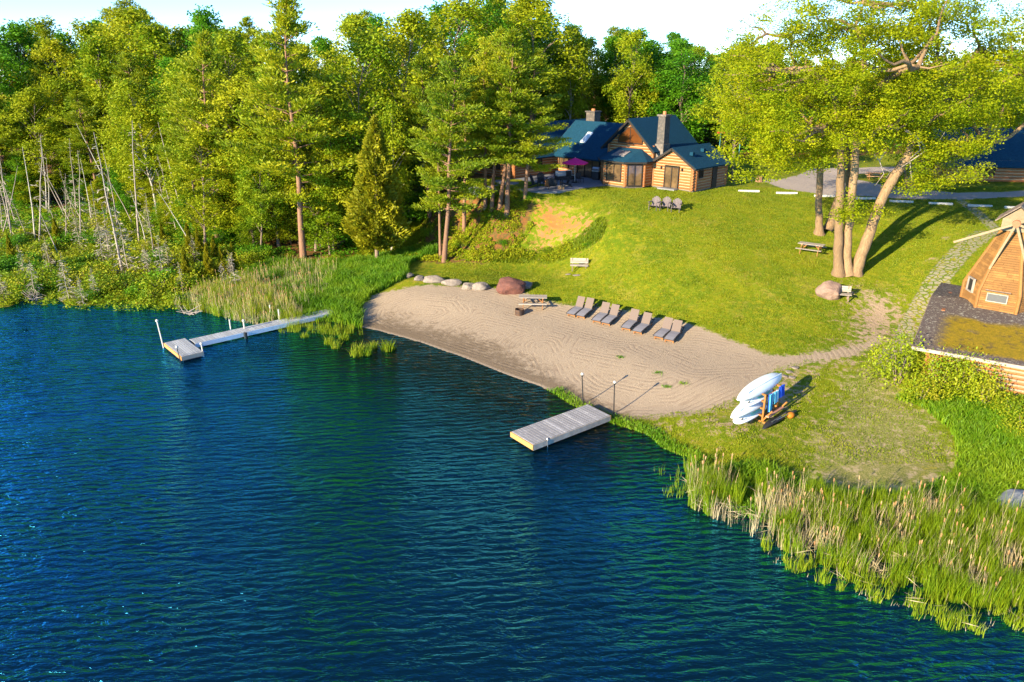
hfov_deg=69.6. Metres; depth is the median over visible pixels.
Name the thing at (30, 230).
shrub
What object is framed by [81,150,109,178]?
sapling
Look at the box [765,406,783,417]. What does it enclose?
loose plank
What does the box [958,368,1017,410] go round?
bush
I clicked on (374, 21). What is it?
broadleaf tree
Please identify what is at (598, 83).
broadleaf tree
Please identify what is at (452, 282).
boulder
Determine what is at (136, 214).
dead tree
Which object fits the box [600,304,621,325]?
sun lounger
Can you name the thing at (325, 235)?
sapling
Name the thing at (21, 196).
sapling
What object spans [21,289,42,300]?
driftwood
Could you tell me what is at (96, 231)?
shrub
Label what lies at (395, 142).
broadleaf tree
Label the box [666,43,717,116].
broadleaf tree
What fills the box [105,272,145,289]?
shrub
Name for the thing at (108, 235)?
dead spruce
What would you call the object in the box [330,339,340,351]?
reed clump
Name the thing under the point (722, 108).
broadleaf tree
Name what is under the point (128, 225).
swamp undergrowth
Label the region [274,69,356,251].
broadleaf tree
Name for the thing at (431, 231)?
shrub
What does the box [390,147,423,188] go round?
sapling
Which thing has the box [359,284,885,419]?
beach
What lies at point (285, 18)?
pine tree
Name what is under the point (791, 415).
buoy
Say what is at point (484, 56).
pine tree
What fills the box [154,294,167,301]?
shrub
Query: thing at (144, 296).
shrub
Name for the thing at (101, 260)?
shrub
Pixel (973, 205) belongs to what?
parking log
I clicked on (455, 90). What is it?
pine tree
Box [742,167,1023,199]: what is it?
road
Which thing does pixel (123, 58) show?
tree
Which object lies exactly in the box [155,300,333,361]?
pier
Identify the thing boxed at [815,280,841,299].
boulder
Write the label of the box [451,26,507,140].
broadleaf tree
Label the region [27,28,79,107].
pine tree
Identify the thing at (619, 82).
broadleaf tree
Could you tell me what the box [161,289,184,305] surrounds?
shrub
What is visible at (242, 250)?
shrub
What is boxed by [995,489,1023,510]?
boulder
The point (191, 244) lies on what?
dead spruce
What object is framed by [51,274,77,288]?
shrub
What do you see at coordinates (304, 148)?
broadleaf tree
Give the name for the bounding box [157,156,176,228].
dead tree
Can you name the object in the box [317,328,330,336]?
reed clump
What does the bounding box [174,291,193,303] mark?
shrub
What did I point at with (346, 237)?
sapling
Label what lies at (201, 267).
shrub
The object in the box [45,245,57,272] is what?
young cedar
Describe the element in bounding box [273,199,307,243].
sapling
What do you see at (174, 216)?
dead tree
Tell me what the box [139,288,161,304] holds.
shrub
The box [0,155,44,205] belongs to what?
sapling
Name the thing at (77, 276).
dead spruce
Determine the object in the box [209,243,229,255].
shrub
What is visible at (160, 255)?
dead spruce
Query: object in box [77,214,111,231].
shrub
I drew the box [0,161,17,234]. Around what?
dead tree
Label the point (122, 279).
shrub
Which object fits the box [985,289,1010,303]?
window
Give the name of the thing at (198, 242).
young cedar
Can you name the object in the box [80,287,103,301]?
shrub
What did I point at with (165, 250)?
dead spruce
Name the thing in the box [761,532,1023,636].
sparse reeds
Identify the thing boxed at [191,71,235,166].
pine tree
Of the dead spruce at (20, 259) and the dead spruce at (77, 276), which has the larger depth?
the dead spruce at (20, 259)
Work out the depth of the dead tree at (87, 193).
83.35 m
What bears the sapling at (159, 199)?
on the ground at (564, 218)
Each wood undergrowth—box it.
[0,194,387,258]
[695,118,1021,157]
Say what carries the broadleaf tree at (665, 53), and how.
on the ground at (564, 218)
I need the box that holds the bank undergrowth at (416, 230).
[351,177,587,262]
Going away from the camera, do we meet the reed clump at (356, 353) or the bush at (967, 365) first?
the bush at (967, 365)
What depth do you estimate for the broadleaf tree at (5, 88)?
96.76 m
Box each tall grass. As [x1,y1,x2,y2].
[186,240,438,328]
[488,216,606,264]
[696,384,1023,567]
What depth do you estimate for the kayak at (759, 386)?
37.88 m
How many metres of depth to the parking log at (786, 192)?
68.85 m
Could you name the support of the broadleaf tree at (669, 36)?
on the ground at (564, 218)
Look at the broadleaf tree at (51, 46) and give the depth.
99.00 m
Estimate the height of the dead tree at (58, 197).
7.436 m
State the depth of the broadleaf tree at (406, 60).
94.27 m
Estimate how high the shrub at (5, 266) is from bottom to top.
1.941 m
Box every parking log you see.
[738,190,759,191]
[776,192,797,193]
[856,197,875,199]
[889,200,913,202]
[928,202,952,204]
[967,204,992,206]
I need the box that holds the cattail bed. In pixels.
[680,449,1023,608]
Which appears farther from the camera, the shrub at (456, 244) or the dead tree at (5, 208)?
the dead tree at (5, 208)
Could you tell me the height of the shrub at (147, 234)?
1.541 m
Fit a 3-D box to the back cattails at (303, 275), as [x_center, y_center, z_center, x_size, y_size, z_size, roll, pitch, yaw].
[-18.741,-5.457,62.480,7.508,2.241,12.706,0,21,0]
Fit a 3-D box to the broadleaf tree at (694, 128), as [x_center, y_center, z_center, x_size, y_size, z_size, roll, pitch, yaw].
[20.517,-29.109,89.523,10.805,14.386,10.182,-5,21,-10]
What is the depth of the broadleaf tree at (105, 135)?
86.54 m
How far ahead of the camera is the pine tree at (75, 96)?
91.77 m
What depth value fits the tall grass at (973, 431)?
33.55 m
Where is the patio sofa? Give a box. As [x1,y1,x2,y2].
[554,170,573,179]
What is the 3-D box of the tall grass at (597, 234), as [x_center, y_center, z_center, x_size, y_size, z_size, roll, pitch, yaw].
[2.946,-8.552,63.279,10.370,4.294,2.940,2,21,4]
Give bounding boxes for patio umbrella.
[562,157,587,182]
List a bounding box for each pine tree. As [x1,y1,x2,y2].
[0,77,13,154]
[0,91,26,203]
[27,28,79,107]
[49,89,115,178]
[97,6,136,65]
[106,0,147,64]
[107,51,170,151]
[119,5,156,71]
[150,29,259,237]
[156,82,211,230]
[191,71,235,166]
[209,0,361,257]
[237,15,262,72]
[239,35,274,98]
[354,8,384,70]
[394,52,455,218]
[404,54,498,262]
[419,106,460,258]
[428,15,451,84]
[443,62,491,231]
[462,26,528,211]
[463,26,550,217]
[464,36,500,210]
[477,38,549,208]
[480,0,507,42]
[489,48,575,198]
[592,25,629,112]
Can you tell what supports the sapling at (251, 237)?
on the ground at (564, 218)
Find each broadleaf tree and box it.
[0,18,59,160]
[0,35,41,165]
[0,37,43,150]
[0,47,20,111]
[0,83,43,177]
[0,87,69,201]
[3,28,66,150]
[12,36,105,123]
[16,73,82,167]
[22,15,78,83]
[39,94,110,191]
[41,18,123,117]
[48,30,80,83]
[68,4,177,115]
[68,33,120,170]
[70,65,113,150]
[72,42,84,88]
[77,16,106,84]
[91,75,168,208]
[103,21,161,69]
[103,78,171,204]
[104,19,186,139]
[111,139,136,196]
[138,99,171,174]
[139,56,202,176]
[142,51,225,170]
[147,71,214,196]
[154,128,243,244]
[165,24,202,82]
[169,24,216,76]
[174,4,234,169]
[187,74,272,241]
[190,28,272,134]
[197,26,258,105]
[203,86,265,192]
[222,79,306,246]
[231,148,291,250]
[232,102,308,235]
[250,29,309,151]
[253,61,315,152]
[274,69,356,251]
[276,38,323,99]
[286,115,313,191]
[291,38,347,142]
[292,51,318,163]
[293,35,357,143]
[300,88,358,251]
[305,102,355,187]
[309,26,413,213]
[315,15,404,137]
[316,10,404,108]
[344,6,454,217]
[346,12,410,128]
[376,99,416,249]
[388,33,419,125]
[391,43,424,134]
[398,30,420,128]
[399,0,502,163]
[412,0,465,127]
[435,10,468,68]
[445,0,507,130]
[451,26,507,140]
[466,1,525,37]
[477,0,590,119]
[493,5,552,122]
[509,1,538,37]
[525,19,572,120]
[534,13,574,120]
[535,33,583,119]
[542,25,595,119]
[551,35,614,121]
[560,23,594,112]
[572,34,610,120]
[588,34,643,122]
[600,25,665,121]
[600,27,642,116]
[601,28,661,122]
[615,37,673,116]
[639,39,721,142]
[644,38,702,126]
[655,31,692,80]
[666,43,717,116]
[669,36,700,114]
[686,42,777,180]
[697,51,726,134]
[698,52,738,146]
[702,64,755,150]
[733,56,799,154]
[767,50,826,154]
[805,56,844,124]
[984,66,1019,113]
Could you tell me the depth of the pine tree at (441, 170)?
63.34 m
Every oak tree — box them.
[707,0,1023,277]
[709,9,961,235]
[842,33,1023,191]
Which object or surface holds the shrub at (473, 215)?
on the ground at (564, 218)
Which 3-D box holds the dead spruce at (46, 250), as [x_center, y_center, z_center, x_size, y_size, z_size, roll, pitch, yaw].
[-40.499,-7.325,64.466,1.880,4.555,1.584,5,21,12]
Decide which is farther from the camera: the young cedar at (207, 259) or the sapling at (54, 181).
the sapling at (54, 181)
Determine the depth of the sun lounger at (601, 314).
52.49 m
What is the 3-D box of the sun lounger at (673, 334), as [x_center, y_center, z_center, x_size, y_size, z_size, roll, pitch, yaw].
[10.685,-0.634,48.328,0.740,1.010,2.034,14,31,33]
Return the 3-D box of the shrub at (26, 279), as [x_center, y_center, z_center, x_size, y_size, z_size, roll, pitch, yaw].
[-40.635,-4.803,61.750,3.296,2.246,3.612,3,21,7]
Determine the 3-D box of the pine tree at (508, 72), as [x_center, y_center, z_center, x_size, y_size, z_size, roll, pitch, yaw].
[-0.492,-18.480,63.629,7.301,16.186,7.782,16,26,37]
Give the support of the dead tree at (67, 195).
on the ground at (564, 218)
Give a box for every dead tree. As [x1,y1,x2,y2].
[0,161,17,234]
[0,166,17,239]
[0,171,19,223]
[0,189,9,227]
[0,199,7,226]
[12,203,27,234]
[22,147,35,238]
[23,135,50,244]
[37,206,57,251]
[38,164,64,214]
[39,182,62,226]
[40,164,68,218]
[41,144,46,208]
[46,161,49,208]
[58,173,72,234]
[59,168,77,216]
[66,138,80,211]
[69,150,87,233]
[76,124,116,208]
[80,159,91,223]
[89,181,100,229]
[92,134,129,275]
[101,145,117,225]
[101,207,113,253]
[106,176,132,222]
[128,122,148,239]
[130,190,145,240]
[144,193,160,255]
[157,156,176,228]
[158,191,185,235]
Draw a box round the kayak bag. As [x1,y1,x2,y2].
[762,417,783,428]
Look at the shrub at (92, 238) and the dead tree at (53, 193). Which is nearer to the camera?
the shrub at (92, 238)
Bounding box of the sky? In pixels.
[0,0,1023,82]
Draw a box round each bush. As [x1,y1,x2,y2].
[856,329,946,397]
[892,372,950,406]
[907,347,977,402]
[923,345,1011,404]
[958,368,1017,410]
[986,390,1023,419]
[995,406,1023,440]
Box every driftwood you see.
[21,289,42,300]
[177,306,200,315]
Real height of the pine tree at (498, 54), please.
16.098 m
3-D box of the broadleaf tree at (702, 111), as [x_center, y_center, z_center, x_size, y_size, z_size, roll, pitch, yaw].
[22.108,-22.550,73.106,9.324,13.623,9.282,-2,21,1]
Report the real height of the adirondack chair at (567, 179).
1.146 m
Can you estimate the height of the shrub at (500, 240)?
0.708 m
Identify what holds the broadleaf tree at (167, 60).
on the ground at (564, 218)
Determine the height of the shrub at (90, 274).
2.033 m
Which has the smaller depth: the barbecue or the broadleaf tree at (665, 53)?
the barbecue
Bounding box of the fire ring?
[515,308,523,315]
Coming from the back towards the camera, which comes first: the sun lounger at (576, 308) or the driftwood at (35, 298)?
the driftwood at (35, 298)
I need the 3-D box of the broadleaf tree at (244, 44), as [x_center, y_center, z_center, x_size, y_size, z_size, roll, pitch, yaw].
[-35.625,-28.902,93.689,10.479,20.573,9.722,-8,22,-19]
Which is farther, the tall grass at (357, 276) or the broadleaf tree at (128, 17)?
the broadleaf tree at (128, 17)
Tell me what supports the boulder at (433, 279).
on the ground at (564, 218)
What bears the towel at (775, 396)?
hanging from the kayak rack
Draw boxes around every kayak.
[731,397,768,417]
[737,373,781,400]
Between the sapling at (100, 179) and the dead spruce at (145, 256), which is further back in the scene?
the sapling at (100, 179)
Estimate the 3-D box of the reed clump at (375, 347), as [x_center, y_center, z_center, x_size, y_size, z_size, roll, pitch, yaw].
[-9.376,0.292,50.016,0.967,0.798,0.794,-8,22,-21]
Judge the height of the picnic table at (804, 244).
0.838 m
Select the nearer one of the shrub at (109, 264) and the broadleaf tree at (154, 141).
the shrub at (109, 264)
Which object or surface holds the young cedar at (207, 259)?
on the ground at (564, 218)
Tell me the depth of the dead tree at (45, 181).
92.47 m
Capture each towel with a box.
[768,393,772,411]
[772,389,778,404]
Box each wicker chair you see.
[566,171,573,180]
[576,173,583,181]
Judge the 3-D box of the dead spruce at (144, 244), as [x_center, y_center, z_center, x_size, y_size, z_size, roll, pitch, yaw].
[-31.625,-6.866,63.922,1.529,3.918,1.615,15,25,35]
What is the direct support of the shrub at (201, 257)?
on the ground at (564, 218)
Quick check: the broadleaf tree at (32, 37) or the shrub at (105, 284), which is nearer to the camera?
the shrub at (105, 284)
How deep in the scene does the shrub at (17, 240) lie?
74.69 m
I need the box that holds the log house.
[471,109,731,191]
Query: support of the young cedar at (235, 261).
on the ground at (564, 218)
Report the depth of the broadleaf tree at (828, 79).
96.11 m
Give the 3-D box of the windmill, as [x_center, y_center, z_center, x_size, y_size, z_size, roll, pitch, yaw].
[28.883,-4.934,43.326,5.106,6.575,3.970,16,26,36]
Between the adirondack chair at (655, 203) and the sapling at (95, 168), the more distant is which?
the sapling at (95, 168)
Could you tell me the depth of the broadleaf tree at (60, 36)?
114.41 m
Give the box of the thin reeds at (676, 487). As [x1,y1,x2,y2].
[654,466,686,497]
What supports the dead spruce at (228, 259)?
on the ground at (564, 218)
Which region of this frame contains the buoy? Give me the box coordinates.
[787,412,794,418]
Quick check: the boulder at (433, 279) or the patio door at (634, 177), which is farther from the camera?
the patio door at (634, 177)
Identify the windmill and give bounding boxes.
[953,202,1023,314]
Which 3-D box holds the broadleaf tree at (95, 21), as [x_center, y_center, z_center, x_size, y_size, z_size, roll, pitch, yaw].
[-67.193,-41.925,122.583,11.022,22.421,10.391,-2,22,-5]
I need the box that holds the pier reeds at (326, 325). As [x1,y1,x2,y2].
[279,316,362,338]
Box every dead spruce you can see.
[0,274,12,298]
[6,245,28,273]
[21,253,41,296]
[39,233,58,268]
[49,246,80,300]
[66,207,88,247]
[69,273,87,303]
[85,201,98,230]
[87,213,113,263]
[89,268,100,293]
[98,210,145,276]
[101,217,117,259]
[137,202,153,231]
[138,239,151,273]
[140,241,150,273]
[150,235,170,278]
[159,236,174,268]
[176,263,186,289]
[187,235,201,264]
[216,259,227,281]
[223,249,237,276]
[228,252,240,285]
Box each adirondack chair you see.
[529,174,540,186]
[537,172,547,182]
[547,177,558,188]
[559,175,571,186]
[649,196,660,210]
[659,197,670,210]
[670,198,682,210]
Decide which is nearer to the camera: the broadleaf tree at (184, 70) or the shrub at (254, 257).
the shrub at (254, 257)
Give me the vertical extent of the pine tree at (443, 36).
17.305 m
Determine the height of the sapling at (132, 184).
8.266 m
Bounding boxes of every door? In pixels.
[577,159,599,177]
[626,165,642,185]
[663,166,679,188]
[711,167,717,187]
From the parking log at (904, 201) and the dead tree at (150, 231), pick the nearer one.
the parking log at (904, 201)
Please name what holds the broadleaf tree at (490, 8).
on the ground at (564, 218)
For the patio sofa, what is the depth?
75.03 m
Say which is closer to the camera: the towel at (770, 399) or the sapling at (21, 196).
the towel at (770, 399)
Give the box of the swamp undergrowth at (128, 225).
[0,206,278,310]
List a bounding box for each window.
[487,163,499,169]
[529,158,541,168]
[558,157,568,167]
[606,163,621,181]
[618,127,642,144]
[699,169,703,177]
[965,276,975,292]
[979,168,995,175]
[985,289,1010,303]
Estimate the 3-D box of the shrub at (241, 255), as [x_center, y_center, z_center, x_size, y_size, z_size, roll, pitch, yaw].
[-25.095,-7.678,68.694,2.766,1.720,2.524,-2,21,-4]
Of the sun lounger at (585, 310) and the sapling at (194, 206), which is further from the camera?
the sapling at (194, 206)
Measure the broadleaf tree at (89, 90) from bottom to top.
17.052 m
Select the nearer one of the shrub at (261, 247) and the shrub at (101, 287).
the shrub at (101, 287)
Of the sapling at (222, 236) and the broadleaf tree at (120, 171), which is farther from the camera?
the broadleaf tree at (120, 171)
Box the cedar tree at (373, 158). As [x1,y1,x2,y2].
[339,114,412,257]
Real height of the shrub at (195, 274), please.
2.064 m
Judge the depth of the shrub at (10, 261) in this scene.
66.82 m
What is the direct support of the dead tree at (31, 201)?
on the ground at (564, 218)
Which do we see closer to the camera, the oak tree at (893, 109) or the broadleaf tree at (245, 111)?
the oak tree at (893, 109)
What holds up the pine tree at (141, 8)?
on the ground at (564, 218)
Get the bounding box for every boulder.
[406,273,413,277]
[414,275,423,280]
[423,275,444,282]
[441,279,461,285]
[462,282,473,289]
[472,282,490,290]
[496,276,525,294]
[524,281,532,288]
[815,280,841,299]
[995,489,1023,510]
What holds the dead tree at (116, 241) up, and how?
on the ground at (564, 218)
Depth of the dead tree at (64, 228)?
78.17 m
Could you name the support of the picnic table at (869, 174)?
on the ground at (564, 218)
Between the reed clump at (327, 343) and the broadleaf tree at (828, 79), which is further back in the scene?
the broadleaf tree at (828, 79)
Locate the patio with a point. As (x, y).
(589, 182)
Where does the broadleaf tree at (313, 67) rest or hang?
on the ground at (564, 218)
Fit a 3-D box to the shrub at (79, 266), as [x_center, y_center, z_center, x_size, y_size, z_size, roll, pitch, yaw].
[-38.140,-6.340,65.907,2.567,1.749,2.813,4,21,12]
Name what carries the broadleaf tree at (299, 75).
on the ground at (564, 218)
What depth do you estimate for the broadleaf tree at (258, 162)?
72.69 m
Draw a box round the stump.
[754,175,762,181]
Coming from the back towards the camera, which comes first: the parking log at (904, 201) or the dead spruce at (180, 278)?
the parking log at (904, 201)
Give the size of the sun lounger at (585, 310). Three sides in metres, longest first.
2.034 x 1.010 x 0.740 m
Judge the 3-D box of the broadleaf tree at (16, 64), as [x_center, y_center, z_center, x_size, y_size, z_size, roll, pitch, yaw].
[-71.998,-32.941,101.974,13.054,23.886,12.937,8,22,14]
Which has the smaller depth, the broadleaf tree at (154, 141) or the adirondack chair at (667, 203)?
the adirondack chair at (667, 203)
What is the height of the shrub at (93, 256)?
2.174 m
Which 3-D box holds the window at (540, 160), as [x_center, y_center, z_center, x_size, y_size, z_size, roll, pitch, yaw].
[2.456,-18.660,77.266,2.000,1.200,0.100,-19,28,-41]
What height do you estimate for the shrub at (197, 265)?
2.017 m
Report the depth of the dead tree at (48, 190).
92.85 m
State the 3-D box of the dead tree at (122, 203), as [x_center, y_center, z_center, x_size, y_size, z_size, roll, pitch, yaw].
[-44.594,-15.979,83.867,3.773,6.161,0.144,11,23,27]
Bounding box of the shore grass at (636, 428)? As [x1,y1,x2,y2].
[547,386,715,467]
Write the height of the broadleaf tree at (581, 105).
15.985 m
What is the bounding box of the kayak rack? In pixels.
[754,384,786,422]
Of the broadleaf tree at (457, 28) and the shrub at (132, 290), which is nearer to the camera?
the shrub at (132, 290)
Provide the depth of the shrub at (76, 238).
76.39 m
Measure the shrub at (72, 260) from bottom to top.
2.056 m
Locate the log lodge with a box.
[917,127,1023,181]
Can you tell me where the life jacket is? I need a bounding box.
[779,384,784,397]
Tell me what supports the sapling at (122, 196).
on the ground at (564, 218)
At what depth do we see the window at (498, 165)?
77.07 m
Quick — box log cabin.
[911,283,1023,396]
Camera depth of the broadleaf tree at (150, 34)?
93.82 m
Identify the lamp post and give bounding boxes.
[581,372,583,402]
[613,381,615,413]
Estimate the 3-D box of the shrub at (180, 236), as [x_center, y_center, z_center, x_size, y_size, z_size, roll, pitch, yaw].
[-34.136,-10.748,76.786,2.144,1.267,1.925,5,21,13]
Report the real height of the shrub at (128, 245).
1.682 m
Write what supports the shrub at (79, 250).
on the ground at (564, 218)
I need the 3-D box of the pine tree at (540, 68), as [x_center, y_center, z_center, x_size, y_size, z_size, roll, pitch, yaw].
[1.459,-19.026,65.517,7.303,13.224,7.628,17,26,37]
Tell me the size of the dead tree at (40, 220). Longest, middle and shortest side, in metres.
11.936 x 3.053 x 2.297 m
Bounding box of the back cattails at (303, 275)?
[244,251,336,306]
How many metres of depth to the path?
51.79 m
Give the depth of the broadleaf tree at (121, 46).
109.07 m
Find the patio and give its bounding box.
[452,173,604,196]
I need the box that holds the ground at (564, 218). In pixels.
[0,76,1023,578]
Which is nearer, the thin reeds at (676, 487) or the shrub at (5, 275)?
the thin reeds at (676, 487)
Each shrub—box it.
[0,219,25,228]
[0,226,34,239]
[0,233,28,250]
[0,255,18,268]
[0,258,20,273]
[0,267,50,293]
[0,268,25,285]
[0,289,19,306]
[3,251,40,262]
[4,274,26,284]
[8,263,36,273]
[10,252,44,266]
[11,251,43,264]
[11,258,42,270]
[12,280,45,296]
[14,259,57,281]
[15,242,41,252]
[17,238,59,253]
[19,224,47,237]
[22,224,42,232]
[27,245,54,254]
[33,230,51,238]
[35,258,69,273]
[36,274,67,290]
[41,271,83,289]
[43,231,75,249]
[44,263,80,282]
[49,218,79,232]
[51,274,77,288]
[51,276,76,291]
[53,284,79,299]
[58,255,93,267]
[59,256,85,267]
[62,239,103,257]
[63,254,88,266]
[63,294,86,305]
[65,228,97,243]
[65,245,82,256]
[66,263,108,285]
[67,231,90,242]
[69,265,111,288]
[70,261,98,272]
[74,253,97,264]
[74,283,97,295]
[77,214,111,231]
[77,249,111,262]
[79,248,109,263]
[80,232,102,245]
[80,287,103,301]
[82,244,103,254]
[82,268,116,286]
[85,228,114,239]
[86,251,124,268]
[90,220,118,233]
[90,262,124,279]
[92,277,116,294]
[94,274,131,294]
[94,275,119,291]
[95,255,139,273]
[96,228,125,244]
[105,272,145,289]
[107,228,137,240]
[107,268,136,282]
[108,240,131,251]
[114,287,138,300]
[115,252,143,266]
[118,241,137,253]
[121,281,155,300]
[122,231,163,251]
[127,259,171,278]
[128,240,157,254]
[128,258,172,278]
[132,271,178,292]
[136,287,167,301]
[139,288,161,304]
[140,228,159,237]
[140,249,172,267]
[140,251,175,266]
[142,266,178,287]
[143,244,164,255]
[147,238,170,250]
[154,239,186,255]
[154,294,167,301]
[156,269,193,290]
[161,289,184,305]
[163,244,202,260]
[164,251,200,268]
[164,273,201,294]
[167,240,203,252]
[168,238,191,247]
[172,267,213,287]
[173,232,183,240]
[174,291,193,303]
[176,261,208,276]
[190,258,217,278]
[191,229,209,238]
[194,249,213,261]
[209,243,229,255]
[217,241,236,253]
[233,242,262,259]
[235,250,256,264]
[242,251,265,263]
[243,244,276,255]
[249,247,274,262]
[282,251,293,257]
[323,252,341,259]
[418,226,436,237]
[451,240,467,247]
[468,212,480,218]
[495,237,506,245]
[522,191,533,199]
[535,246,551,254]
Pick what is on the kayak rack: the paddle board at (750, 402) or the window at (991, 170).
the paddle board at (750, 402)
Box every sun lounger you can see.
[566,296,584,316]
[576,297,596,318]
[591,302,610,323]
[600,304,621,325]
[621,309,642,330]
[632,312,654,334]
[653,317,673,339]
[663,320,685,342]
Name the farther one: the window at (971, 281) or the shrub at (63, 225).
the shrub at (63, 225)
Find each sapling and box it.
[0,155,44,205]
[0,160,18,195]
[6,167,49,203]
[21,158,70,203]
[48,148,92,197]
[58,151,103,190]
[60,174,90,204]
[76,178,94,199]
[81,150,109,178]
[83,179,112,209]
[89,172,115,204]
[100,155,146,212]
[107,181,141,210]
[118,154,182,206]
[134,174,169,213]
[137,170,181,206]
[149,194,174,216]
[151,198,178,223]
[154,182,172,205]
[155,185,185,225]
[170,199,191,229]
[171,194,201,233]
[185,184,220,229]
[200,182,248,242]
[202,223,236,243]
[213,176,260,234]
[213,187,278,232]
[227,205,276,247]
[263,199,297,243]
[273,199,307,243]
[295,186,349,254]
[304,182,353,247]
[305,210,322,245]
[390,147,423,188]
[397,161,436,224]
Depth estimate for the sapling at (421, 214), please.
74.55 m
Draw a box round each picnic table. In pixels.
[518,294,546,309]
[796,241,826,254]
[865,172,886,178]
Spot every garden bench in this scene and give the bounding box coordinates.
[570,258,587,270]
[839,286,851,301]
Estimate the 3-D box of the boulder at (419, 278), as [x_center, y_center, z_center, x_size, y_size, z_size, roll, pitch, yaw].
[-7.714,-5.210,61.227,0.891,0.474,0.971,-5,21,-12]
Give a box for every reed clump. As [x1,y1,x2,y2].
[300,332,310,340]
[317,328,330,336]
[323,334,334,346]
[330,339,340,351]
[335,332,349,342]
[348,342,365,359]
[360,344,373,357]
[368,340,377,351]
[377,339,394,354]
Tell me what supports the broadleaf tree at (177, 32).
on the ground at (564, 218)
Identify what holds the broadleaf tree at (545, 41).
on the ground at (564, 218)
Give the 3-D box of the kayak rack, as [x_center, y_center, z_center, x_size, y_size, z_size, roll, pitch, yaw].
[13.391,3.193,38.551,1.690,1.691,1.353,-19,28,-41]
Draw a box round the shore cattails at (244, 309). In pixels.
[171,267,302,324]
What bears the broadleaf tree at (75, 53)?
on the ground at (564, 218)
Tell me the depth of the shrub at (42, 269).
63.77 m
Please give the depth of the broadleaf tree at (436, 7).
95.75 m
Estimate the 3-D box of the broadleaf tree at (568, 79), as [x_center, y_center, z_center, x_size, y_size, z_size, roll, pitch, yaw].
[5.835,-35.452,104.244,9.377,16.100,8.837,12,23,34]
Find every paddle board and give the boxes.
[733,405,766,423]
[740,389,772,406]
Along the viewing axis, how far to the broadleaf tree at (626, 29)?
111.37 m
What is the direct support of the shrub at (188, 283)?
on the ground at (564, 218)
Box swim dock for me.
[510,404,610,450]
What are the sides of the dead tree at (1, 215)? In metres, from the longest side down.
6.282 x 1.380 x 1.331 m
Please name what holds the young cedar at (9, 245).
on the ground at (564, 218)
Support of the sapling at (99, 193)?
on the ground at (564, 218)
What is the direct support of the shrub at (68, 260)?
on the ground at (564, 218)
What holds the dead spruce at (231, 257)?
on the ground at (564, 218)
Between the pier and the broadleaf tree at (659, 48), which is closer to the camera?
the pier
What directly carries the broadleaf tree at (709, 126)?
on the ground at (564, 218)
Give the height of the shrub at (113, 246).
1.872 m
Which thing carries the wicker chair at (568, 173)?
on the patio
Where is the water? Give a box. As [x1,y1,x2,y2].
[0,297,1023,681]
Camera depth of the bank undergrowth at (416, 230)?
66.95 m
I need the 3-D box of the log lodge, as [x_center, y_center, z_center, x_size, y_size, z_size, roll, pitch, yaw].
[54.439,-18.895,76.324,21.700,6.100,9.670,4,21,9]
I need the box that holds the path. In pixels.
[873,199,999,368]
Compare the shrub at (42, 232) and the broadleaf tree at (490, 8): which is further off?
the broadleaf tree at (490, 8)
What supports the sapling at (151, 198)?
on the ground at (564, 218)
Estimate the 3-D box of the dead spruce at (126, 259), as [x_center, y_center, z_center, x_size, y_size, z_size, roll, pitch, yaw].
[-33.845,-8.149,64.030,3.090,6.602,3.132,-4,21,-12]
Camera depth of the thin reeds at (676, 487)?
33.21 m
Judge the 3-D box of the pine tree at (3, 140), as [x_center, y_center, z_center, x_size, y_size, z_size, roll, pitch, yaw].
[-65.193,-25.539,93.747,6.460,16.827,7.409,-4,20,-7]
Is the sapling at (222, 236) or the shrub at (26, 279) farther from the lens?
the sapling at (222, 236)
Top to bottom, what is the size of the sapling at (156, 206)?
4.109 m
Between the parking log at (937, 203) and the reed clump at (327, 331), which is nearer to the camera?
the reed clump at (327, 331)
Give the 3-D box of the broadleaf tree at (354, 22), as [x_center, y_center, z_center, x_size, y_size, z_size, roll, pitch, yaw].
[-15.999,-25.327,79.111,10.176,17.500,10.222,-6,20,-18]
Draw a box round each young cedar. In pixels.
[6,234,16,263]
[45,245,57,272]
[51,218,62,242]
[55,240,61,253]
[159,223,167,241]
[180,245,192,276]
[183,222,193,240]
[184,230,195,252]
[189,242,195,259]
[194,227,203,254]
[202,242,216,275]
[210,236,217,259]
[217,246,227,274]
[229,242,239,270]
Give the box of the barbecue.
[589,166,600,179]
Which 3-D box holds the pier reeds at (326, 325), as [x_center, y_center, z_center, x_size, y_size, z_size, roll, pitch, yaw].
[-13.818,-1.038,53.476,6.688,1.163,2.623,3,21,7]
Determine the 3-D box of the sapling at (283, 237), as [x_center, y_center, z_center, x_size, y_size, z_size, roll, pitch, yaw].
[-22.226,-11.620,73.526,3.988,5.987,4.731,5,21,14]
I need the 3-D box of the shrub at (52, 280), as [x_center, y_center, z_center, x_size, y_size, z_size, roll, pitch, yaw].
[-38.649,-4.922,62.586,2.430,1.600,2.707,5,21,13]
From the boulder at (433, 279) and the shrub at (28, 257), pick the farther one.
the shrub at (28, 257)
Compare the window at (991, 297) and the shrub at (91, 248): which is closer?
the window at (991, 297)
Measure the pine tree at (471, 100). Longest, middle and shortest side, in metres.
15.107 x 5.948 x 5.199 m
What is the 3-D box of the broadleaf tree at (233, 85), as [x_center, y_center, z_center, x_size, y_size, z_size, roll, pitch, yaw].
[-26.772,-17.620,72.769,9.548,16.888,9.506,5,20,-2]
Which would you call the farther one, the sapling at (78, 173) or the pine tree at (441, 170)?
the sapling at (78, 173)
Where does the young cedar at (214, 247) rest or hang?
on the ground at (564, 218)

